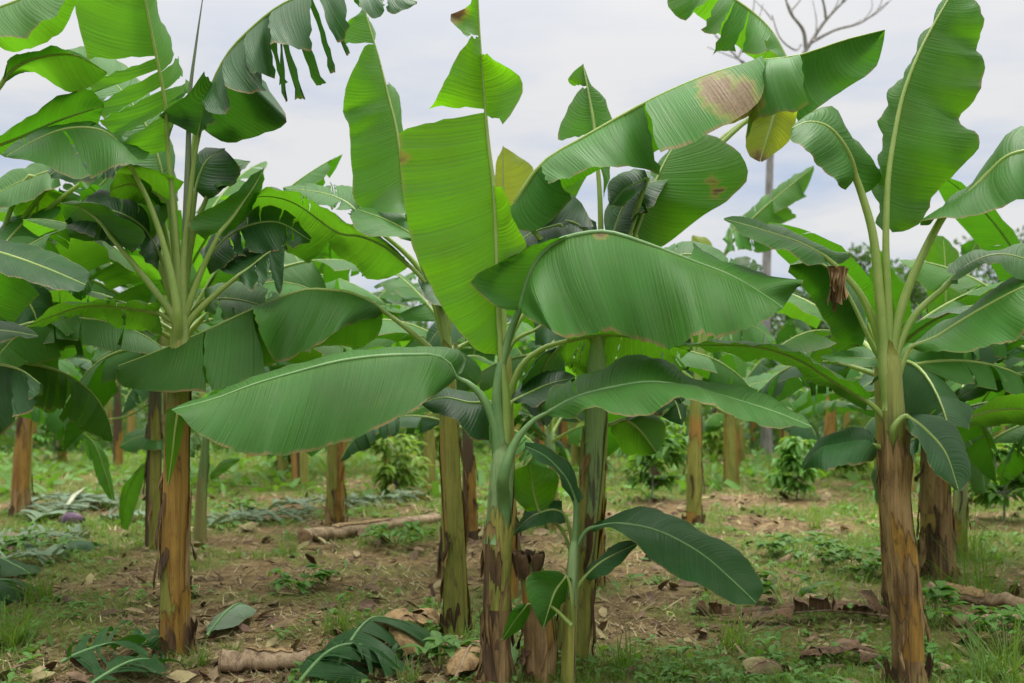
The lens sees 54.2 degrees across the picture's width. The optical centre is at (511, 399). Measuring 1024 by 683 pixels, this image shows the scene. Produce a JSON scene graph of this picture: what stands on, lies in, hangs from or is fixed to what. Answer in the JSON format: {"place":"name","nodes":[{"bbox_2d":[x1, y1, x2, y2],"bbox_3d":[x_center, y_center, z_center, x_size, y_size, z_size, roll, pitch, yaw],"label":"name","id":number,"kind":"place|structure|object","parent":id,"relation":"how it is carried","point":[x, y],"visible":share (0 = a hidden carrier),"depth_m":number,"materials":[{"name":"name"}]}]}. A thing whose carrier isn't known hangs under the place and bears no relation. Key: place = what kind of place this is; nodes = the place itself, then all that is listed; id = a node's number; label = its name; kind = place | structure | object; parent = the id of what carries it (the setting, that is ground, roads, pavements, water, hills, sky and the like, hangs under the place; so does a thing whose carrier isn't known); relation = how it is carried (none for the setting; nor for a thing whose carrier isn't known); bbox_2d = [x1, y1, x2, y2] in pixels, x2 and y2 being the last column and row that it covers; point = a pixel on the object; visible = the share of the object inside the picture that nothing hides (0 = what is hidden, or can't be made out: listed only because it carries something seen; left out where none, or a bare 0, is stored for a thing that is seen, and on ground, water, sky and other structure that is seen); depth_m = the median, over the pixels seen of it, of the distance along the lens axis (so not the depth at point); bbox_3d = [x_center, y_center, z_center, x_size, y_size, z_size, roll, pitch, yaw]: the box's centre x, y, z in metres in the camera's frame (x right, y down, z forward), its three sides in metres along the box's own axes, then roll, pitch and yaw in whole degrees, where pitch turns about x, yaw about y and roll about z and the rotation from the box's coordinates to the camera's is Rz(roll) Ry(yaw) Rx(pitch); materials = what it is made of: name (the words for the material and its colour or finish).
{"place":"outdoors","nodes":[
{"label":"outdoors","id":0,"kind":"place"},
{"bbox_2d":[0,432,1023,682],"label":"ground","id":1,"kind":"structure","parent":0,"point":[258,568],"depth_m":8.21,"materials":[{"name":"soil"}]},
{"bbox_2d":[0,578,37,601],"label":"fallen leaf","id":2,"kind":"object","parent":1,"relation":"on","point":[6,590],"visible":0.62,"depth_m":7.35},
{"bbox_2d":[0,557,41,576],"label":"fallen leaf","id":3,"kind":"object","parent":1,"relation":"on","point":[6,564],"visible":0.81,"depth_m":8.42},
{"bbox_2d":[0,528,73,559],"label":"weed","id":4,"kind":"object","parent":1,"relation":"on","point":[17,541],"visible":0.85,"depth_m":9.36,"materials":[{"name":"green plant"}]},
{"bbox_2d":[0,542,74,564],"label":"cut frond","id":5,"kind":"object","parent":1,"relation":"on","point":[33,551],"visible":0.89,"depth_m":9.08,"materials":[{"name":"green plant"}]},
{"bbox_2d":[0,588,78,649],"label":"grass tuft","id":6,"kind":"object","parent":1,"relation":"on","point":[3,634],"visible":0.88,"depth_m":6.02,"materials":[{"name":"plant"}]},
{"bbox_2d":[0,560,89,605],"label":"grass tuft","id":7,"kind":"object","parent":1,"relation":"on","point":[41,594],"visible":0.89,"depth_m":7.29,"materials":[{"name":"plant"}]},
{"bbox_2d":[0,347,91,462],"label":"banana plant","id":8,"kind":"object","parent":1,"relation":"on","point":[53,423],"visible":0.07,"depth_m":10.04,"materials":[{"name":"green plant"}]},
{"bbox_2d":[0,523,92,549],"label":"cut frond","id":9,"kind":"object","parent":1,"relation":"on","point":[78,532],"visible":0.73,"depth_m":10.37,"materials":[{"name":"green plant"}]},
{"bbox_2d":[8,293,88,516],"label":"banana plant","id":10,"kind":"object","parent":1,"relation":"on","point":[21,481],"visible":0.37,"depth_m":12.92,"materials":[{"name":"brown plant"}]},
{"bbox_2d":[0,0,106,435],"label":"banana plant","id":11,"kind":"object","parent":1,"relation":"on","point":[27,24],"visible":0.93,"depth_m":5.09,"materials":[{"name":"green plant"}]},
{"bbox_2d":[33,421,81,460],"bbox_3d":[-10.768,0.843,23.490,1.326,1.414,1.054,0,0,-42],"label":"sapling","id":12,"kind":"object","parent":1,"relation":"on","point":[45,440],"visible":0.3,"depth_m":23.40,"materials":[{"name":"green plant"}]},
{"bbox_2d":[0,163,116,412],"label":"banana plant","id":13,"kind":"object","parent":1,"relation":"on","point":[28,190],"visible":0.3,"depth_m":7.19,"materials":[{"name":"green plant"}]},
{"bbox_2d":[5,490,119,506],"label":"cut frond","id":14,"kind":"object","parent":1,"relation":"on","point":[105,500],"visible":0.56,"depth_m":14.02,"materials":[{"name":"green plant"}]},
{"bbox_2d":[7,493,119,523],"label":"cut frond","id":15,"kind":"object","parent":1,"relation":"on","point":[38,515],"visible":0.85,"depth_m":12.82,"materials":[{"name":"green plant"}]},
{"bbox_2d":[0,206,162,441],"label":"banana plant","id":16,"kind":"object","parent":1,"relation":"on","point":[83,409],"visible":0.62,"depth_m":6.83,"materials":[{"name":"green plant"}]},
{"bbox_2d":[60,540,103,551],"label":"cut frond","id":17,"kind":"object","parent":1,"relation":"on","point":[83,545],"visible":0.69,"depth_m":9.82,"materials":[{"name":"green plant"}]},
{"bbox_2d":[68,330,144,468],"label":"banana plant","id":18,"kind":"object","parent":1,"relation":"on","point":[88,351],"visible":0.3,"depth_m":21.88,"materials":[{"name":"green plant"}]},
{"bbox_2d":[61,620,173,672],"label":"fallen leaf","id":19,"kind":"object","parent":1,"relation":"on","point":[85,653],"visible":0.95,"depth_m":5.67,"materials":[{"name":"plant"}]},
{"bbox_2d":[89,653,185,682],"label":"fallen leaf","id":20,"kind":"object","parent":1,"relation":"on","point":[155,665],"visible":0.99,"depth_m":5.30,"materials":[{"name":"plant"}]},
{"bbox_2d":[83,295,209,548],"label":"banana plant","id":21,"kind":"object","parent":1,"relation":"on","point":[149,438],"visible":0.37,"depth_m":9.97,"materials":[{"name":"green plant"}]},
{"bbox_2d":[0,154,362,593],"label":"banana plant","id":22,"kind":"object","parent":1,"relation":"on","point":[98,379],"visible":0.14,"depth_m":7.33,"materials":[{"name":"green plant"}]},
{"bbox_2d":[0,161,386,453],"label":"banana plant","id":23,"kind":"object","parent":1,"relation":"on","point":[200,243],"visible":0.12,"depth_m":9.06,"materials":[{"name":"green plant"}]},
{"bbox_2d":[172,635,219,668],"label":"grass tuft","id":24,"kind":"object","parent":1,"relation":"on","point":[201,658],"visible":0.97,"depth_m":5.59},
{"bbox_2d":[162,436,239,543],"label":"banana plant","id":25,"kind":"object","parent":1,"relation":"on","point":[200,515],"visible":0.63,"depth_m":10.46,"materials":[{"name":"green plant"}]},
{"bbox_2d":[121,287,291,414],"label":"banana plant","id":26,"kind":"object","parent":1,"relation":"on","point":[130,404],"visible":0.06,"depth_m":15.30,"materials":[{"name":"green plant"}]},
{"bbox_2d":[0,0,416,659],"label":"banana plant","id":27,"kind":"object","parent":1,"relation":"on","point":[134,208],"visible":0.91,"depth_m":5.85,"materials":[{"name":"green plant"}]},
{"bbox_2d":[206,603,256,636],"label":"cut frond","id":28,"kind":"object","parent":1,"relation":"on","point":[235,614],"visible":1,"depth_m":6.38,"materials":[{"name":"green plant"}]},
{"bbox_2d":[218,645,312,673],"bbox_3d":[-1.368,1.442,5.569,0.509,0.156,0.176,0,0,-13],"label":"fallen pseudostem","id":29,"kind":"object","parent":1,"relation":"on","point":[258,659],"visible":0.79,"depth_m":5.51,"materials":[{"name":"plant"}]},
{"bbox_2d":[207,503,324,526],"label":"cut frond","id":30,"kind":"object","parent":1,"relation":"on","point":[245,513],"visible":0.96,"depth_m":12.19,"materials":[{"name":"green plant"}]},
{"bbox_2d":[116,10,472,637],"bbox_3d":[-1.207,-0.490,6.160,1.492,4.222,1.782,0,0,31],"label":"banana plant","id":31,"kind":"object","parent":1,"relation":"on","point":[236,349],"visible":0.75,"depth_m":6.25,"materials":[{"name":"green plant"}]},
{"bbox_2d":[267,563,337,594],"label":"weed","id":32,"kind":"object","parent":1,"relation":"on","point":[302,586],"visible":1,"depth_m":7.80,"materials":[{"name":"green plant"}]},
{"bbox_2d":[200,234,422,513],"bbox_3d":[-1.982,-0.281,12.914,3.089,3.871,3.178,0,0,31],"label":"banana plant","id":33,"kind":"object","parent":1,"relation":"on","point":[289,258],"visible":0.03,"depth_m":13.01,"materials":[{"name":"green plant"}]},
{"bbox_2d":[210,249,416,525],"bbox_3d":[-1.855,-0.040,12.057,2.640,3.387,3.047,0,0,12],"label":"banana plant","id":34,"kind":"object","parent":1,"relation":"on","point":[336,496],"visible":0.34,"depth_m":11.89,"materials":[{"name":"brown plant"}]},
{"bbox_2d":[263,492,376,509],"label":"cut frond","id":35,"kind":"object","parent":1,"relation":"on","point":[303,500],"visible":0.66,"depth_m":13.74,"materials":[{"name":"green plant"}]},
{"bbox_2d":[239,234,404,486],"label":"banana plant","id":36,"kind":"object","parent":1,"relation":"on","point":[300,465],"visible":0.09,"depth_m":17.32,"materials":[{"name":"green plant"}]},
{"bbox_2d":[289,590,367,635],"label":"grass tuft","id":37,"kind":"object","parent":1,"relation":"on","point":[332,624],"visible":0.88,"depth_m":6.27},
{"bbox_2d":[299,638,399,682],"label":"fallen leaf","id":38,"kind":"object","parent":1,"relation":"on","point":[325,670],"visible":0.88,"depth_m":5.14,"materials":[{"name":"plant"}]},
{"bbox_2d":[297,513,440,543],"bbox_3d":[-1.543,1.419,11.195,0.244,0.194,2.226,0,0,33],"label":"fallen pseudostem","id":39,"kind":"object","parent":1,"relation":"on","point":[340,530],"visible":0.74,"depth_m":10.76,"materials":[{"name":"plant"}]},
{"bbox_2d":[306,615,441,672],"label":"fallen leaf","id":40,"kind":"object","parent":1,"relation":"on","point":[369,626],"visible":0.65,"depth_m":5.47,"materials":[{"name":"plant"}]},
{"bbox_2d":[347,489,424,506],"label":"cut frond","id":41,"kind":"object","parent":1,"relation":"on","point":[392,494],"visible":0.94,"depth_m":14.47,"materials":[{"name":"green plant"}]},
{"bbox_2d":[360,622,428,656],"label":"dry leaf","id":42,"kind":"object","parent":1,"relation":"on","point":[402,637],"visible":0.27,"depth_m":5.58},
{"bbox_2d":[359,520,438,546],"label":"weed","id":43,"kind":"object","parent":1,"relation":"on","point":[415,526],"visible":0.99,"depth_m":10.08,"materials":[{"name":"green plant"}]},
{"bbox_2d":[367,434,434,491],"bbox_3d":[-1.762,1.009,15.480,1.201,1.083,1.101,0,0,0],"label":"sapling","id":44,"kind":"object","parent":1,"relation":"on","point":[387,474],"visible":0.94,"depth_m":15.27,"materials":[{"name":"green plant"}]},
{"bbox_2d":[384,608,439,629],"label":"dry leaf","id":45,"kind":"object","parent":1,"relation":"on","point":[422,615],"visible":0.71,"depth_m":6.36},
{"bbox_2d":[393,650,443,682],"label":"grass tuft","id":46,"kind":"object","parent":1,"relation":"on","point":[411,675],"visible":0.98,"depth_m":5.19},
{"bbox_2d":[415,408,435,488],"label":"banana plant","id":47,"kind":"object","parent":1,"relation":"on","point":[429,447],"visible":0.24,"depth_m":16.93,"materials":[{"name":"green plant"}]},
{"bbox_2d":[397,630,479,667],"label":"weed","id":48,"kind":"object","parent":1,"relation":"on","point":[435,638],"visible":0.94,"depth_m":5.45,"materials":[{"name":"green plant"}]},
{"bbox_2d":[340,338,548,540],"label":"banana plant","id":49,"kind":"object","parent":1,"relation":"on","point":[420,423],"visible":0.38,"depth_m":10.54,"materials":[{"name":"green plant"}]},
{"bbox_2d":[357,273,534,578],"bbox_3d":[-0.403,0.215,8.644,2.241,2.872,1.892,0,0,-9],"label":"banana plant","id":50,"kind":"object","parent":1,"relation":"on","point":[391,333],"visible":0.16,"depth_m":8.58,"materials":[{"name":"green plant"}]},
{"bbox_2d":[444,640,519,680],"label":"dry leaf","id":51,"kind":"object","parent":1,"relation":"on","point":[464,658],"visible":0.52,"depth_m":5.30,"materials":[{"name":"plant"}]},
{"bbox_2d":[172,0,811,682],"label":"banana plant","id":52,"kind":"object","parent":1,"relation":"on","point":[484,266],"visible":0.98,"depth_m":4.95,"materials":[{"name":"green plant"}]},
{"bbox_2d":[0,377,1010,454],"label":"undergrowth","id":53,"kind":"object","parent":1,"relation":"on","point":[817,422],"visible":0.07,"depth_m":30.14,"materials":[{"name":"plant"}]},
{"bbox_2d":[426,146,585,600],"bbox_3d":[0.080,-0.053,7.616,1.636,3.755,0.597,0,0,0],"label":"banana plant","id":54,"kind":"object","parent":1,"relation":"on","point":[513,171],"visible":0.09,"depth_m":7.59,"materials":[{"name":"green plant"}]},
{"bbox_2d":[0,542,1023,682],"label":"grass","id":55,"kind":"structure","parent":1,"relation":"on","point":[740,679],"depth_m":6.10,"materials":[{"name":"plant"}]},
{"bbox_2d":[0,448,1023,682],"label":"leaf litter","id":56,"kind":"object","parent":1,"relation":"on","point":[240,679],"visible":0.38,"depth_m":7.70,"materials":[{"name":"plant"}]},
{"bbox_2d":[0,445,1023,682],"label":"weeds","id":57,"kind":"object","parent":1,"relation":"on","point":[778,634],"visible":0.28,"depth_m":6.75,"materials":[{"name":"green plant"}]},
{"bbox_2d":[0,420,1023,498],"bbox_3d":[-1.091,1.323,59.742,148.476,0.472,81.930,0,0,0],"label":"grass","id":58,"kind":"structure","parent":1,"relation":"on","point":[358,460],"depth_m":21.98,"materials":[{"name":"plant"}]},
{"bbox_2d":[0,462,1023,682],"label":"seedlings","id":59,"kind":"object","parent":1,"relation":"on","point":[930,647],"visible":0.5,"depth_m":6.05,"materials":[{"name":"green plant"}]},
{"bbox_2d":[411,344,622,530],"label":"banana plant","id":60,"kind":"object","parent":1,"relation":"on","point":[552,441],"visible":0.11,"depth_m":11.44,"materials":[{"name":"green plant"}]},
{"bbox_2d":[511,549,558,682],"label":"cut stump","id":61,"kind":"object","parent":1,"relation":"on","point":[539,653],"visible":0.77,"depth_m":5.23,"materials":[{"name":"plant"}]},
{"bbox_2d":[467,310,749,587],"bbox_3d":[0.669,0.305,8.189,2.400,2.696,2.228,0,0,38],"label":"banana plant","id":62,"kind":"object","parent":1,"relation":"on","point":[706,367],"visible":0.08,"depth_m":8.36,"materials":[{"name":"green plant"}]},
{"bbox_2d":[584,621,661,671],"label":"grass tuft","id":63,"kind":"object","parent":1,"relation":"on","point":[617,657],"visible":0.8,"depth_m":5.53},
{"bbox_2d":[502,442,762,682],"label":"banana plant","id":64,"kind":"object","parent":1,"relation":"on","point":[680,548],"visible":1,"depth_m":5.07,"materials":[{"name":"green plant"}]},
{"bbox_2d":[615,416,688,500],"bbox_3d":[2.066,0.890,14.700,1.255,1.321,1.153,0,0,-44],"label":"sapling","id":65,"kind":"object","parent":1,"relation":"on","point":[671,442],"visible":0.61,"depth_m":14.66,"materials":[{"name":"green plant"}]},
{"bbox_2d":[510,0,884,663],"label":"banana plant","id":66,"kind":"object","parent":1,"relation":"on","point":[772,91],"visible":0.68,"depth_m":5.67,"materials":[{"name":"green plant"}]},
{"bbox_2d":[681,369,755,463],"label":"banana plant","id":67,"kind":"object","parent":1,"relation":"on","point":[713,421],"visible":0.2,"depth_m":21.93,"materials":[{"name":"green plant"}]},
{"bbox_2d":[702,420,741,461],"bbox_3d":[4.956,1.016,24.188,1.134,1.069,1.433,0,0,0],"label":"sapling","id":68,"kind":"object","parent":1,"relation":"on","point":[709,440],"visible":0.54,"depth_m":23.88,"materials":[{"name":"green plant"}]},
{"bbox_2d":[683,597,800,650],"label":"grass tuft","id":69,"kind":"object","parent":1,"relation":"on","point":[737,640],"visible":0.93,"depth_m":5.97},
{"bbox_2d":[669,334,819,483],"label":"banana plant","id":70,"kind":"object","parent":1,"relation":"on","point":[730,447],"visible":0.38,"depth_m":17.80,"materials":[{"name":"green plant"}]},
{"bbox_2d":[681,165,813,524],"bbox_3d":[2.410,-0.623,12.215,2.553,4.489,0.612,0,0,0],"label":"banana plant","id":71,"kind":"object","parent":1,"relation":"on","point":[785,195],"visible":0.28,"depth_m":12.16,"materials":[{"name":"green plant"}]},
{"bbox_2d":[742,657,791,675],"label":"dry leaf","id":72,"kind":"object","parent":1,"relation":"on","point":[760,663],"visible":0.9,"depth_m":5.40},
{"bbox_2d":[741,319,825,449],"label":"banana plant","id":73,"kind":"object","parent":1,"relation":"on","point":[790,330],"visible":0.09,"depth_m":26.50,"materials":[{"name":"green plant"}]},
{"bbox_2d":[695,590,888,620],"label":"dry leaf","id":74,"kind":"object","parent":1,"relation":"on","point":[873,607],"visible":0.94,"depth_m":6.75,"materials":[{"name":"plant"}]},
{"bbox_2d":[758,570,830,603],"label":"weed","id":75,"kind":"object","parent":1,"relation":"on","point":[769,584],"visible":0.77,"depth_m":7.26,"materials":[{"name":"green plant"}]},
{"bbox_2d":[763,436,831,499],"bbox_3d":[4.279,1.045,14.999,1.025,1.011,1.062,0,0,31],"label":"sapling","id":76,"kind":"object","parent":1,"relation":"on","point":[791,452],"visible":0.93,"depth_m":14.81,"materials":[{"name":"green plant"}]},
{"bbox_2d":[748,530,848,560],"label":"weed","id":77,"kind":"object","parent":1,"relation":"on","point":[776,545],"visible":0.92,"depth_m":9.40,"materials":[{"name":"green plant"}]},
{"bbox_2d":[708,0,890,454],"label":"bare tree","id":78,"kind":"object","parent":1,"relation":"on","point":[767,438],"visible":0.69,"depth_m":26.99,"materials":[{"name":"grey plant"}]},
{"bbox_2d":[770,289,831,389],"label":"broadleaf tree","id":79,"kind":"object","parent":1,"relation":"on","point":[779,325],"visible":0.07,"depth_m":61.95,"materials":[{"name":"green plant"}]},
{"bbox_2d":[746,315,870,470],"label":"banana plant","id":80,"kind":"object","parent":1,"relation":"on","point":[830,424],"visible":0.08,"depth_m":20.78,"materials":[{"name":"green plant"}]},
{"bbox_2d":[799,642,878,663],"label":"dry leaf","id":81,"kind":"object","parent":1,"relation":"on","point":[866,654],"visible":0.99,"depth_m":5.71,"materials":[{"name":"plant"}]},
{"bbox_2d":[809,547,880,574],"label":"weed","id":82,"kind":"object","parent":1,"relation":"on","point":[838,556],"visible":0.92,"depth_m":8.51,"materials":[{"name":"green plant"}]},
{"bbox_2d":[793,242,896,337],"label":"broadleaf tree","id":83,"kind":"object","parent":1,"relation":"on","point":[865,256],"visible":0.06,"depth_m":64.59,"materials":[{"name":"green plant"}]},
{"bbox_2d":[676,0,1023,682],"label":"banana plant","id":84,"kind":"object","parent":1,"relation":"on","point":[930,145],"visible":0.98,"depth_m":5.18,"materials":[{"name":"green plant"}]},
{"bbox_2d":[798,343,909,464],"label":"banana plant","id":85,"kind":"object","parent":1,"relation":"on","point":[819,409],"visible":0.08,"depth_m":18.33,"materials":[{"name":"green plant"}]},
{"bbox_2d":[759,222,1023,608],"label":"banana plant","id":86,"kind":"object","parent":1,"relation":"on","point":[927,389],"visible":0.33,"depth_m":6.85,"materials":[{"name":"green plant"}]},
{"bbox_2d":[791,251,995,493],"bbox_3d":[6.176,-0.341,15.918,3.766,4.083,3.889,0,0,-44],"label":"banana plant","id":87,"kind":"object","parent":1,"relation":"on","point":[806,399],"visible":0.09,"depth_m":16.08,"materials":[{"name":"green plant"}]},
{"bbox_2d":[887,580,969,625],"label":"weed","id":88,"kind":"object","parent":1,"relation":"on","point":[942,590],"visible":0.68,"depth_m":6.67,"materials":[{"name":"green plant"}]},
{"bbox_2d":[846,360,1023,558],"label":"banana plant","id":89,"kind":"object","parent":1,"relation":"on","point":[1010,435],"visible":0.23,"depth_m":9.50,"materials":[{"name":"green plant"}]},
{"bbox_2d":[859,235,1023,582],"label":"banana plant","id":90,"kind":"object","parent":1,"relation":"on","point":[934,492],"visible":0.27,"depth_m":8.29,"materials":[{"name":"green plant"}]},
{"bbox_2d":[893,258,995,320],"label":"broadleaf tree","id":91,"kind":"object","parent":1,"relation":"on","point":[918,296],"visible":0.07,"depth_m":59.15,"materials":[{"name":"green plant"}]},
{"bbox_2d":[868,502,1023,596],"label":"grass tuft","id":92,"kind":"object","parent":1,"relation":"on","point":[982,585],"visible":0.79,"depth_m":7.49,"materials":[{"name":"plant"}]},
{"bbox_2d":[882,597,1023,682],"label":"grass tuft","id":93,"kind":"object","parent":1,"relation":"on","point":[1004,665],"visible":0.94,"depth_m":5.21,"materials":[{"name":"plant"}]},
{"bbox_2d":[900,178,1023,381],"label":"banana plant","id":94,"kind":"object","parent":1,"relation":"on","point":[987,231],"visible":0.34,"depth_m":7.77,"materials":[{"name":"green plant"}]},
{"bbox_2d":[911,495,1022,562],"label":"grass tuft","id":95,"kind":"object","parent":1,"relation":"on","point":[964,543],"visible":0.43,"depth_m":9.29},
{"bbox_2d":[926,581,1023,606],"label":"fallen pseudostem","id":96,"kind":"object","parent":1,"relation":"on","point":[968,594],"visible":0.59,"depth_m":7.30,"materials":[{"name":"plant"}]},
{"bbox_2d":[945,612,1021,627],"bbox_3d":[3.287,1.462,6.686,0.799,0.109,0.132,0,0,-5],"label":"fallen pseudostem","id":97,"kind":"object","parent":1,"relation":"on","point":[952,619],"visible":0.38,"depth_m":6.62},
{"bbox_2d":[951,603,1023,653],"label":"weed","id":98,"kind":"object","parent":1,"relation":"on","point":[1009,611],"visible":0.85,"depth_m":6.03,"materials":[{"name":"green plant"}]},
{"bbox_2d":[951,443,1023,519],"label":"sapling","id":99,"kind":"object","parent":1,"relation":"on","point":[991,494],"visible":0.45,"depth_m":12.29,"materials":[{"name":"green plant"}]},
{"bbox_2d":[953,226,1023,288],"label":"broadleaf tree","id":100,"kind":"object","parent":1,"relation":"on","point":[988,273],"visible":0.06,"depth_m":67.29,"materials":[{"name":"green plant"}]},
{"bbox_2d":[970,357,1023,485],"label":"banana plant","id":101,"kind":"object","parent":1,"relation":"on","point":[1012,464],"visible":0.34,"depth_m":9.57,"materials":[{"name":"green plant"}]},
{"bbox_2d":[0,463,1023,561],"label":"grass","id":102,"kind":"structure","parent":0,"point":[139,517],"depth_m":12.53,"materials":[{"name":"plant"}]},
{"bbox_2d":[0,453,1023,682],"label":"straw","id":103,"kind":"object","parent":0,"point":[254,606],"visible":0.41,"depth_m":7.63,"materials":[{"name":"plant"}]},
{"bbox_2d":[0,0,1023,403],"label":"sky","id":104,"kind":"structure","parent":0,"point":[632,52],"materials":[{"name":"white"}]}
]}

